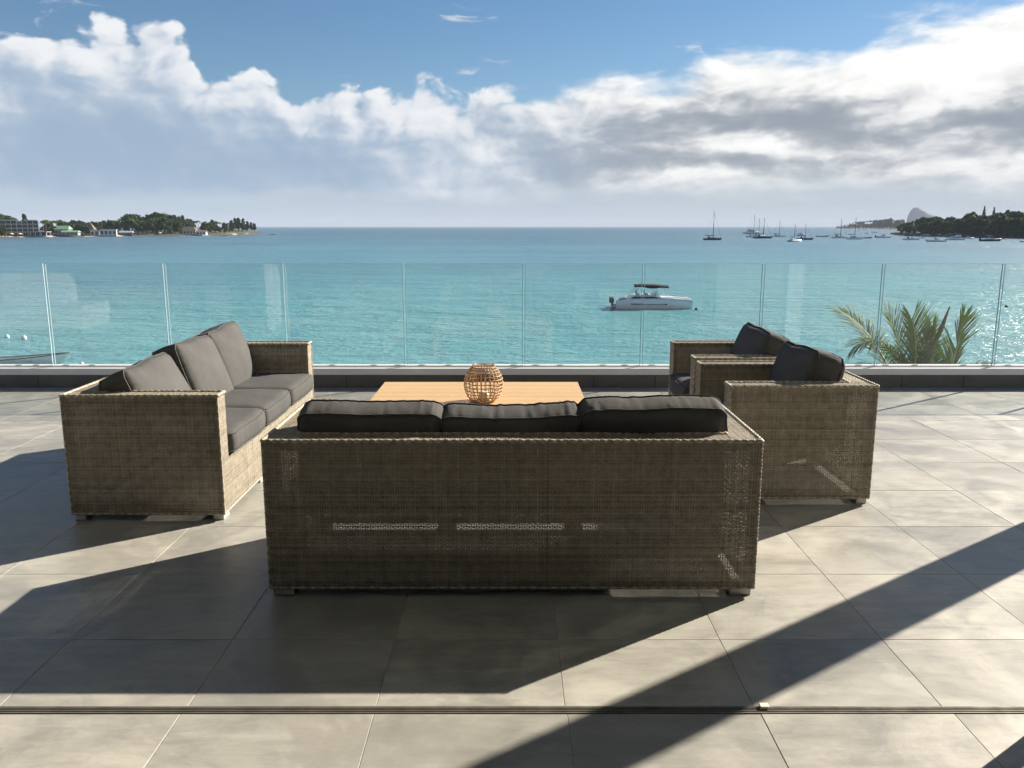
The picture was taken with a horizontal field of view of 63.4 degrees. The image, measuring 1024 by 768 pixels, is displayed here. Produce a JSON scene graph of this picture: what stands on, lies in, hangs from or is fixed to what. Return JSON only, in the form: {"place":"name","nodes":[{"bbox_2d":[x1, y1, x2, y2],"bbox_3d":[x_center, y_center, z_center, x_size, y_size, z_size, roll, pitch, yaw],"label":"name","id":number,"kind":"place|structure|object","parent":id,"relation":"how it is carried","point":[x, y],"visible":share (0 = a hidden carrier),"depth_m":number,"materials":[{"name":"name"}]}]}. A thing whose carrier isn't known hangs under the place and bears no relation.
{"place":"outdoors","nodes":[
{"label":"outdoors","id":0,"kind":"place"},
{"bbox_2d":[99,229,117,235],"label":"white beach house","id":1,"kind":"structure","parent":0,"point":[108,232],"depth_m":721.03,"materials":[{"name":"white paint"}]},
{"bbox_2d":[0,388,1023,767],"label":"terrace floor","id":2,"kind":"structure","parent":0,"point":[902,584],"depth_m":3.11,"materials":[{"name":"tile"}]},
{"bbox_2d":[58,321,313,519],"bbox_3d":[-1.891,0.113,5.274,0.861,0.849,2.043,0,11,0],"label":"wicker sofa","id":3,"kind":"object","parent":2,"relation":"on","point":[219,397],"visible":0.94,"depth_m":4.34,"materials":[{"name":"wicker"}]},
{"bbox_2d":[370,382,583,404],"bbox_3d":[-0.232,0.243,5.869,1.452,0.370,0.829,0,11,0],"label":"coffee table","id":4,"kind":"object","parent":2,"relation":"on","point":[444,393],"visible":0.51,"depth_m":5.84,"materials":[{"name":"brown wood"}]},
{"bbox_2d":[464,363,503,403],"bbox_3d":[-0.190,-0.011,5.525,0.268,0.258,0.267,-3,11,-17],"label":"rattan lantern","id":5,"kind":"object","parent":4,"relation":"on","point":[484,396],"visible":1,"depth_m":5.47,"materials":[{"name":"wicker"}]},
{"bbox_2d":[0,364,1023,387],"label":"parapet kerb","id":6,"kind":"structure","parent":2,"relation":"on","point":[587,377],"depth_m":7.94,"materials":[{"name":"concrete"}]},
{"bbox_2d":[0,264,1023,366],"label":"glass balustrade","id":7,"kind":"object","parent":6,"relation":"on","point":[522,365],"visible":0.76,"depth_m":7.99,"materials":[{"name":"glass"}]},
{"bbox_2d":[0,703,1023,713],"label":"sliding door track","id":8,"kind":"structure","parent":2,"relation":"on","point":[763,708],"depth_m":2.65,"materials":[{"name":"metal"}]},
{"bbox_2d":[260,394,763,594],"bbox_3d":[0.000,0.410,3.806,2.043,0.812,0.861,0,11,0],"label":"wicker sofa","id":9,"kind":"object","parent":2,"relation":"on","point":[693,462],"visible":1,"depth_m":3.42,"materials":[{"name":"wicker"}]},
{"bbox_2d":[668,322,789,394],"bbox_3d":[1.582,0.003,5.889,0.858,0.834,0.853,0,11,0],"label":"wicker armchair","id":10,"kind":"object","parent":2,"relation":"on","point":[752,342],"visible":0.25,"depth_m":5.85,"materials":[{"name":"wicker"}]},
{"bbox_2d":[695,341,879,502],"bbox_3d":[1.567,0.179,4.946,0.858,0.840,0.853,0,11,0],"label":"wicker armchair","id":11,"kind":"object","parent":2,"relation":"on","point":[802,402],"visible":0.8,"depth_m":4.57,"materials":[{"name":"wicker"}]},
{"bbox_2d":[0,227,1023,363],"bbox_3d":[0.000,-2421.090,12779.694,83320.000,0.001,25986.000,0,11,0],"label":"sea","id":12,"kind":"structure","parent":0,"point":[462,296],"depth_m":112.25,"materials":[{"name":"liquid"}]},
{"bbox_2d":[0,352,69,363],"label":"skiff","id":13,"kind":"object","parent":12,"relation":"on","point":[60,358],"visible":0.8,"depth_m":51.60,"materials":[{"name":"grey wood"}]},
{"bbox_2d":[0,230,259,237],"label":"headland","id":14,"kind":"structure","parent":12,"relation":"in","point":[227,232],"depth_m":777.07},
{"bbox_2d":[0,226,4,236],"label":"shore bush","id":15,"kind":"object","parent":14,"relation":"on","point":[1,230],"visible":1,"depth_m":650.32,"materials":[{"name":"green plant"}]},
{"bbox_2d":[2,226,7,236],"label":"shore bush","id":16,"kind":"object","parent":14,"relation":"on","point":[5,230],"visible":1,"depth_m":653.28,"materials":[{"name":"green plant"}]},
{"bbox_2d":[0,220,39,235],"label":"hotel building","id":17,"kind":"structure","parent":14,"relation":"on","point":[23,228],"depth_m":666.64,"materials":[{"name":"white paint"}]},
{"bbox_2d":[22,214,27,220],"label":"casuarina tree","id":18,"kind":"object","parent":14,"relation":"on","point":[24,216],"visible":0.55,"depth_m":708.63,"materials":[{"name":"green plant"}]},
{"bbox_2d":[27,232,52,236],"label":"beach pavilion","id":19,"kind":"structure","parent":14,"relation":"on","point":[46,234],"depth_m":673.01,"materials":[{"name":"white paint"}]},
{"bbox_2d":[40,225,50,231],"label":"broadleaf tree","id":20,"kind":"object","parent":14,"relation":"on","point":[47,230],"visible":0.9,"depth_m":698.01,"materials":[{"name":"green plant"}]},
{"bbox_2d":[44,223,55,233],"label":"shore bush","id":21,"kind":"object","parent":14,"relation":"on","point":[52,229],"visible":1,"depth_m":700.16,"materials":[{"name":"green plant"}]},
{"bbox_2d":[53,226,71,234],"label":"green roofed house","id":22,"kind":"structure","parent":14,"relation":"on","point":[58,230],"depth_m":700.27,"materials":[{"name":"green metal"}]},
{"bbox_2d":[57,220,67,225],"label":"broadleaf tree","id":23,"kind":"object","parent":14,"relation":"on","point":[61,223],"visible":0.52,"depth_m":753.60,"materials":[{"name":"green plant"}]},
{"bbox_2d":[61,230,80,234],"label":"green roofed annex","id":24,"kind":"object","parent":14,"relation":"on","point":[70,232],"visible":1,"depth_m":696.95,"materials":[{"name":"paint"}]},
{"bbox_2d":[70,223,83,230],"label":"broadleaf tree","id":25,"kind":"object","parent":14,"relation":"on","point":[76,227],"visible":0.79,"depth_m":727.92,"materials":[{"name":"green plant"}]},
{"bbox_2d":[83,226,90,234],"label":"broadleaf tree","id":26,"kind":"object","parent":14,"relation":"on","point":[86,229],"visible":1,"depth_m":721.59,"materials":[{"name":"green plant"}]},
{"bbox_2d":[82,222,96,234],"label":"thatched lodge","id":27,"kind":"structure","parent":14,"relation":"on","point":[90,225],"depth_m":726.40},
{"bbox_2d":[89,230,99,234],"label":"white beach annex","id":28,"kind":"object","parent":14,"relation":"on","point":[94,232],"visible":1,"depth_m":719.05,"materials":[{"name":"white paint"}]},
{"bbox_2d":[92,222,99,228],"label":"broadleaf tree","id":29,"kind":"object","parent":14,"relation":"on","point":[96,225],"visible":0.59,"depth_m":753.32,"materials":[{"name":"green plant"}]},
{"bbox_2d":[104,219,114,228],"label":"broadleaf tree","id":30,"kind":"object","parent":14,"relation":"on","point":[109,224],"visible":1,"depth_m":767.85,"materials":[{"name":"green plant"}]},
{"bbox_2d":[114,220,122,231],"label":"broadleaf tree","id":31,"kind":"object","parent":14,"relation":"on","point":[116,224],"visible":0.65,"depth_m":774.43,"materials":[{"name":"green plant"}]},
{"bbox_2d":[118,220,130,230],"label":"broadleaf tree","id":32,"kind":"object","parent":14,"relation":"on","point":[123,224],"visible":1,"depth_m":747.37,"materials":[{"name":"green plant"}]},
{"bbox_2d":[119,231,132,234],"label":"grey boat shed","id":33,"kind":"object","parent":14,"relation":"on","point":[126,232],"visible":0.99,"depth_m":736.24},
{"bbox_2d":[121,214,137,230],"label":"broadleaf tree","id":34,"kind":"object","parent":14,"relation":"on","point":[128,216],"visible":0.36,"depth_m":766.15,"materials":[{"name":"green plant"}]},
{"bbox_2d":[128,219,145,233],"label":"broadleaf tree","id":35,"kind":"object","parent":14,"relation":"on","point":[140,225],"visible":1,"depth_m":752.29,"materials":[{"name":"green plant"}]},
{"bbox_2d":[145,218,158,233],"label":"broadleaf tree","id":36,"kind":"object","parent":14,"relation":"on","point":[151,225],"visible":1,"depth_m":758.04,"materials":[{"name":"green plant"}]},
{"bbox_2d":[147,212,162,231],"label":"broadleaf tree","id":37,"kind":"object","parent":14,"relation":"on","point":[153,215],"visible":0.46,"depth_m":791.72,"materials":[{"name":"green plant"}]},
{"bbox_2d":[152,218,164,233],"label":"broadleaf tree","id":38,"kind":"object","parent":14,"relation":"on","point":[158,226],"visible":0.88,"depth_m":766.20,"materials":[{"name":"green plant"}]},
{"bbox_2d":[157,212,168,232],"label":"broadleaf tree","id":39,"kind":"object","parent":14,"relation":"on","point":[163,215],"visible":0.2,"depth_m":791.28,"materials":[{"name":"green plant"}]},
{"bbox_2d":[159,217,173,233],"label":"broadleaf tree","id":40,"kind":"object","parent":14,"relation":"on","point":[167,226],"visible":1,"depth_m":767.75,"materials":[{"name":"green plant"}]},
{"bbox_2d":[168,219,176,233],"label":"broadleaf tree","id":41,"kind":"object","parent":14,"relation":"on","point":[173,226],"visible":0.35,"depth_m":778.21,"materials":[{"name":"green plant"}]},
{"bbox_2d":[174,221,182,233],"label":"broadleaf tree","id":42,"kind":"object","parent":14,"relation":"on","point":[178,225],"visible":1,"depth_m":777.87,"materials":[{"name":"green plant"}]},
{"bbox_2d":[182,221,190,226],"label":"broadleaf tree","id":43,"kind":"object","parent":14,"relation":"on","point":[186,224],"visible":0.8,"depth_m":804.98,"materials":[{"name":"green plant"}]},
{"bbox_2d":[180,227,197,233],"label":"thatched beach villa","id":44,"kind":"object","parent":14,"relation":"on","point":[189,230],"visible":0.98,"depth_m":782.44,"materials":[{"name":"white paint"}]},
{"bbox_2d":[196,230,207,234],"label":"pale beach cottage","id":45,"kind":"structure","parent":14,"relation":"on","point":[201,232],"depth_m":784.23,"materials":[{"name":"white paint"}]},
{"bbox_2d":[203,225,211,232],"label":"broadleaf tree","id":46,"kind":"object","parent":14,"relation":"on","point":[206,227],"visible":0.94,"depth_m":808.37,"materials":[{"name":"green plant"}]},
{"bbox_2d":[207,223,214,231],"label":"shore bush","id":47,"kind":"object","parent":14,"relation":"on","point":[212,226],"visible":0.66,"depth_m":823.43,"materials":[{"name":"green plant"}]},
{"bbox_2d":[213,224,219,232],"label":"broadleaf tree","id":48,"kind":"object","parent":14,"relation":"on","point":[216,227],"visible":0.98,"depth_m":829.51,"materials":[{"name":"green plant"}]},
{"bbox_2d":[232,218,237,229],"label":"casuarina tree","id":49,"kind":"object","parent":14,"relation":"on","point":[235,221],"visible":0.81,"depth_m":888.70,"materials":[{"name":"green plant"}]},
{"bbox_2d":[239,222,246,230],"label":"shore bush","id":50,"kind":"object","parent":14,"relation":"on","point":[242,226],"visible":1,"depth_m":880.09,"materials":[{"name":"green plant"}]},
{"bbox_2d":[609,284,692,308],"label":"power catamaran","id":51,"kind":"object","parent":12,"relation":"on","point":[654,299],"visible":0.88,"depth_m":87.14,"materials":[{"name":"white plastic"}]},
{"bbox_2d":[632,296,657,298],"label":"side window","id":52,"kind":"structure","parent":51,"relation":"in","point":[636,297],"depth_m":87.22,"materials":[{"name":"black glass"}]},
{"bbox_2d":[703,210,721,239],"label":"sailing boat","id":53,"kind":"object","parent":12,"relation":"on","point":[710,238],"visible":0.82,"depth_m":530.39,"materials":[{"name":"metal"}]},
{"bbox_2d":[742,229,759,233],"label":"motor yacht","id":54,"kind":"object","parent":12,"relation":"on","point":[750,231],"visible":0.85,"depth_m":978.15,"materials":[{"name":"metal"}]},
{"bbox_2d":[753,218,771,237],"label":"sailing boat","id":55,"kind":"object","parent":12,"relation":"on","point":[759,236],"visible":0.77,"depth_m":603.60,"materials":[{"name":"metal"}]},
{"bbox_2d":[772,221,785,236],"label":"sailing boat","id":56,"kind":"object","parent":12,"relation":"on","point":[779,233],"visible":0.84,"depth_m":695.75,"materials":[{"name":"metal"}]},
{"bbox_2d":[787,225,801,241],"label":"sailing catamaran","id":57,"kind":"object","parent":12,"relation":"on","point":[794,239],"visible":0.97,"depth_m":475.28,"materials":[{"name":"metal"}]},
{"bbox_2d":[796,229,812,239],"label":"sailing boat","id":58,"kind":"object","parent":12,"relation":"on","point":[805,238],"visible":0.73,"depth_m":539.29,"materials":[{"name":"metal"}]},
{"bbox_2d":[831,219,847,237],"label":"sailing boat","id":59,"kind":"object","parent":12,"relation":"on","point":[837,236],"visible":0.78,"depth_m":618.35,"materials":[{"name":"metal"}]},
{"bbox_2d":[846,219,862,238],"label":"sailing catamaran","id":60,"kind":"object","parent":12,"relation":"on","point":[852,237],"visible":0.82,"depth_m":556.45,"materials":[{"name":"metal"}]},
{"bbox_2d":[836,226,896,228],"bbox_3d":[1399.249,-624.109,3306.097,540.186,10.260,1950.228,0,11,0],"label":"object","id":61,"kind":"structure","parent":12,"relation":"in","point":[846,227],"depth_m":3106.60,"materials":[{"name":"white"}]},
{"bbox_2d":[875,234,890,237],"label":"speed boat","id":62,"kind":"object","parent":12,"relation":"on","point":[882,236],"visible":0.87,"depth_m":634.13,"materials":[{"name":"metal"}]},
{"bbox_2d":[903,222,919,239],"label":"sailing boat","id":63,"kind":"object","parent":12,"relation":"on","point":[907,238],"visible":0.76,"depth_m":533.40,"materials":[{"name":"metal"}]},
{"bbox_2d":[925,237,946,241],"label":"speed boat","id":64,"kind":"object","parent":12,"relation":"on","point":[936,240],"visible":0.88,"depth_m":468.81,"materials":[{"name":"metal"}]},
{"bbox_2d":[947,234,965,239],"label":"motor yacht","id":65,"kind":"object","parent":12,"relation":"on","point":[956,237],"visible":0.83,"depth_m":527.48,"materials":[{"name":"metal"}]},
{"bbox_2d":[890,231,1023,238],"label":"headland","id":66,"kind":"structure","parent":12,"relation":"in","point":[982,235],"depth_m":686.26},
{"bbox_2d":[915,217,925,225],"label":"broadleaf tree","id":67,"kind":"object","parent":66,"relation":"on","point":[922,219],"visible":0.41,"depth_m":774.76,"materials":[{"name":"green plant"}]},
{"bbox_2d":[916,222,924,231],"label":"broadleaf tree","id":68,"kind":"object","parent":66,"relation":"on","point":[919,226],"visible":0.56,"depth_m":749.05,"materials":[{"name":"green plant"}]},
{"bbox_2d":[921,222,929,229],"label":"broadleaf tree","id":69,"kind":"object","parent":66,"relation":"on","point":[925,225],"visible":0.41,"depth_m":739.35,"materials":[{"name":"green plant"}]},
{"bbox_2d":[929,219,944,230],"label":"broadleaf tree","id":70,"kind":"object","parent":66,"relation":"on","point":[936,224],"visible":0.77,"depth_m":714.06,"materials":[{"name":"green plant"}]},
{"bbox_2d":[938,221,945,229],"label":"broadleaf tree","id":71,"kind":"object","parent":66,"relation":"on","point":[942,226],"visible":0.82,"depth_m":703.71,"materials":[{"name":"green plant"}]},
{"bbox_2d":[944,221,952,228],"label":"broadleaf tree","id":72,"kind":"object","parent":66,"relation":"on","point":[948,224],"visible":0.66,"depth_m":699.13,"materials":[{"name":"green plant"}]},
{"bbox_2d":[945,228,953,233],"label":"broadleaf tree","id":73,"kind":"object","parent":66,"relation":"on","point":[949,231],"visible":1,"depth_m":683.77,"materials":[{"name":"green plant"}]},
{"bbox_2d":[948,216,959,222],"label":"broadleaf tree","id":74,"kind":"object","parent":66,"relation":"on","point":[953,219],"visible":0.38,"depth_m":722.05,"materials":[{"name":"green plant"}]},
{"bbox_2d":[953,226,960,234],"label":"shore bush","id":75,"kind":"object","parent":66,"relation":"on","point":[956,230],"visible":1,"depth_m":673.98,"materials":[{"name":"green plant"}]},
{"bbox_2d":[958,221,969,231],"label":"broadleaf tree","id":76,"kind":"object","parent":66,"relation":"on","point":[964,225],"visible":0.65,"depth_m":673.94,"materials":[{"name":"green plant"}]},
{"bbox_2d":[964,227,970,235],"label":"shore bush","id":77,"kind":"object","parent":66,"relation":"on","point":[967,232],"visible":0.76,"depth_m":660.27,"materials":[{"name":"green plant"}]},
{"bbox_2d":[961,215,977,233],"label":"broadleaf tree","id":78,"kind":"object","parent":66,"relation":"on","point":[972,218],"visible":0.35,"depth_m":673.39,"materials":[{"name":"green plant"}]},
{"bbox_2d":[959,211,981,221],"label":"broadleaf tree","id":79,"kind":"object","parent":66,"relation":"on","point":[967,216],"visible":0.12,"depth_m":689.56,"materials":[{"name":"green plant"}]},
{"bbox_2d":[970,227,977,235],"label":"broadleaf tree","id":80,"kind":"object","parent":66,"relation":"on","point":[974,230],"visible":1,"depth_m":652.18,"materials":[{"name":"green plant"}]},
{"bbox_2d":[970,217,983,234],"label":"broadleaf tree","id":81,"kind":"object","parent":66,"relation":"on","point":[980,220],"visible":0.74,"depth_m":660.55,"materials":[{"name":"green plant"}]},
{"bbox_2d":[977,226,982,234],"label":"shore bush","id":82,"kind":"object","parent":66,"relation":"on","point":[980,231],"visible":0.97,"depth_m":647.99,"materials":[{"name":"green plant"}]},
{"bbox_2d":[977,219,992,234],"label":"broadleaf tree","id":83,"kind":"object","parent":66,"relation":"on","point":[985,221],"visible":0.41,"depth_m":655.39,"materials":[{"name":"green plant"}]},
{"bbox_2d":[982,227,990,234],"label":"broadleaf tree","id":84,"kind":"object","parent":66,"relation":"on","point":[985,230],"visible":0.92,"depth_m":640.46,"materials":[{"name":"green plant"}]},
{"bbox_2d":[988,227,995,235],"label":"shore bush","id":85,"kind":"object","parent":66,"relation":"on","point":[992,231],"visible":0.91,"depth_m":634.45,"materials":[{"name":"green plant"}]},
{"bbox_2d":[987,212,999,220],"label":"broadleaf tree","id":86,"kind":"object","parent":66,"relation":"on","point":[991,217],"visible":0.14,"depth_m":668.35,"materials":[{"name":"green plant"}]},
{"bbox_2d":[995,229,1004,236],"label":"broadleaf tree","id":87,"kind":"object","parent":66,"relation":"on","point":[999,232],"visible":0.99,"depth_m":623.68,"materials":[{"name":"green plant"}]},
{"bbox_2d":[992,212,1007,220],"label":"broadleaf tree","id":88,"kind":"object","parent":66,"relation":"on","point":[999,214],"visible":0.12,"depth_m":660.78,"materials":[{"name":"green plant"}]},
{"bbox_2d":[993,215,1010,230],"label":"broadleaf tree","id":89,"kind":"object","parent":66,"relation":"on","point":[999,222],"visible":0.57,"depth_m":631.10,"materials":[{"name":"green plant"}]},
{"bbox_2d":[998,218,1011,229],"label":"broadleaf tree","id":90,"kind":"object","parent":66,"relation":"on","point":[1004,223],"visible":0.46,"depth_m":624.07,"materials":[{"name":"green plant"}]},
{"bbox_2d":[1002,226,1010,236],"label":"shore bush","id":91,"kind":"object","parent":66,"relation":"on","point":[1006,231],"visible":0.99,"depth_m":616.50,"materials":[{"name":"green plant"}]},
{"bbox_2d":[1008,211,1018,218],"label":"broadleaf tree","id":92,"kind":"object","parent":66,"relation":"on","point":[1012,214],"visible":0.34,"depth_m":645.91,"materials":[{"name":"green plant"}]},
{"bbox_2d":[1010,228,1016,236],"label":"shore bush","id":93,"kind":"object","parent":66,"relation":"on","point":[1012,232],"visible":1,"depth_m":610.27,"materials":[{"name":"green plant"}]},
{"bbox_2d":[1007,218,1020,232],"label":"broadleaf tree","id":94,"kind":"object","parent":66,"relation":"on","point":[1012,220],"visible":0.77,"depth_m":617.42,"materials":[{"name":"green plant"}]},
{"bbox_2d":[1012,218,1023,235],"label":"broadleaf tree","id":95,"kind":"object","parent":66,"relation":"on","point":[1019,220],"visible":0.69,"depth_m":613.43,"materials":[{"name":"green plant"}]},
{"bbox_2d":[1014,228,1022,236],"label":"broadleaf tree","id":96,"kind":"object","parent":66,"relation":"on","point":[1017,232],"visible":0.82,"depth_m":607.57,"materials":[{"name":"green plant"}]},
{"bbox_2d":[1015,212,1023,217],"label":"broadleaf tree","id":97,"kind":"object","parent":66,"relation":"on","point":[1019,215],"visible":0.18,"depth_m":638.98,"materials":[{"name":"green plant"}]},
{"bbox_2d":[979,235,1001,240],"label":"speed boat","id":98,"kind":"object","parent":12,"relation":"on","point":[988,239],"visible":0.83,"depth_m":486.77,"materials":[{"name":"metal"}]},
{"bbox_2d":[0,0,1023,226],"label":"sky","id":99,"kind":"structure","parent":0,"point":[264,113],"materials":[{"name":"blue"}]},
{"bbox_2d":[906,207,934,222],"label":"rock island","id":100,"kind":"object","parent":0,"point":[915,213],"visible":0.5,"depth_m":7389.27,"materials":[{"name":"grey stone"}]},
{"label":"ground","id":101,"kind":"structure","parent":0,"visible":0},
{"bbox_2d":[825,300,953,363],"bbox_3d":[4.253,1.811,10.271,1.438,5.724,1.747,10,15,43],"label":"coconut palm","id":102,"kind":"object","parent":101,"relation":"on","point":[912,347],"visible":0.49,"depth_m":9.84,"materials":[{"name":"green plant"}]},
{"bbox_2d":[919,302,999,363],"bbox_3d":[5.545,1.833,10.506,1.204,5.771,1.813,4,11,19],"label":"coconut palm","id":103,"kind":"object","parent":101,"relation":"on","point":[966,318],"visible":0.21,"depth_m":9.96,"materials":[{"name":"green plant"}]}
]}

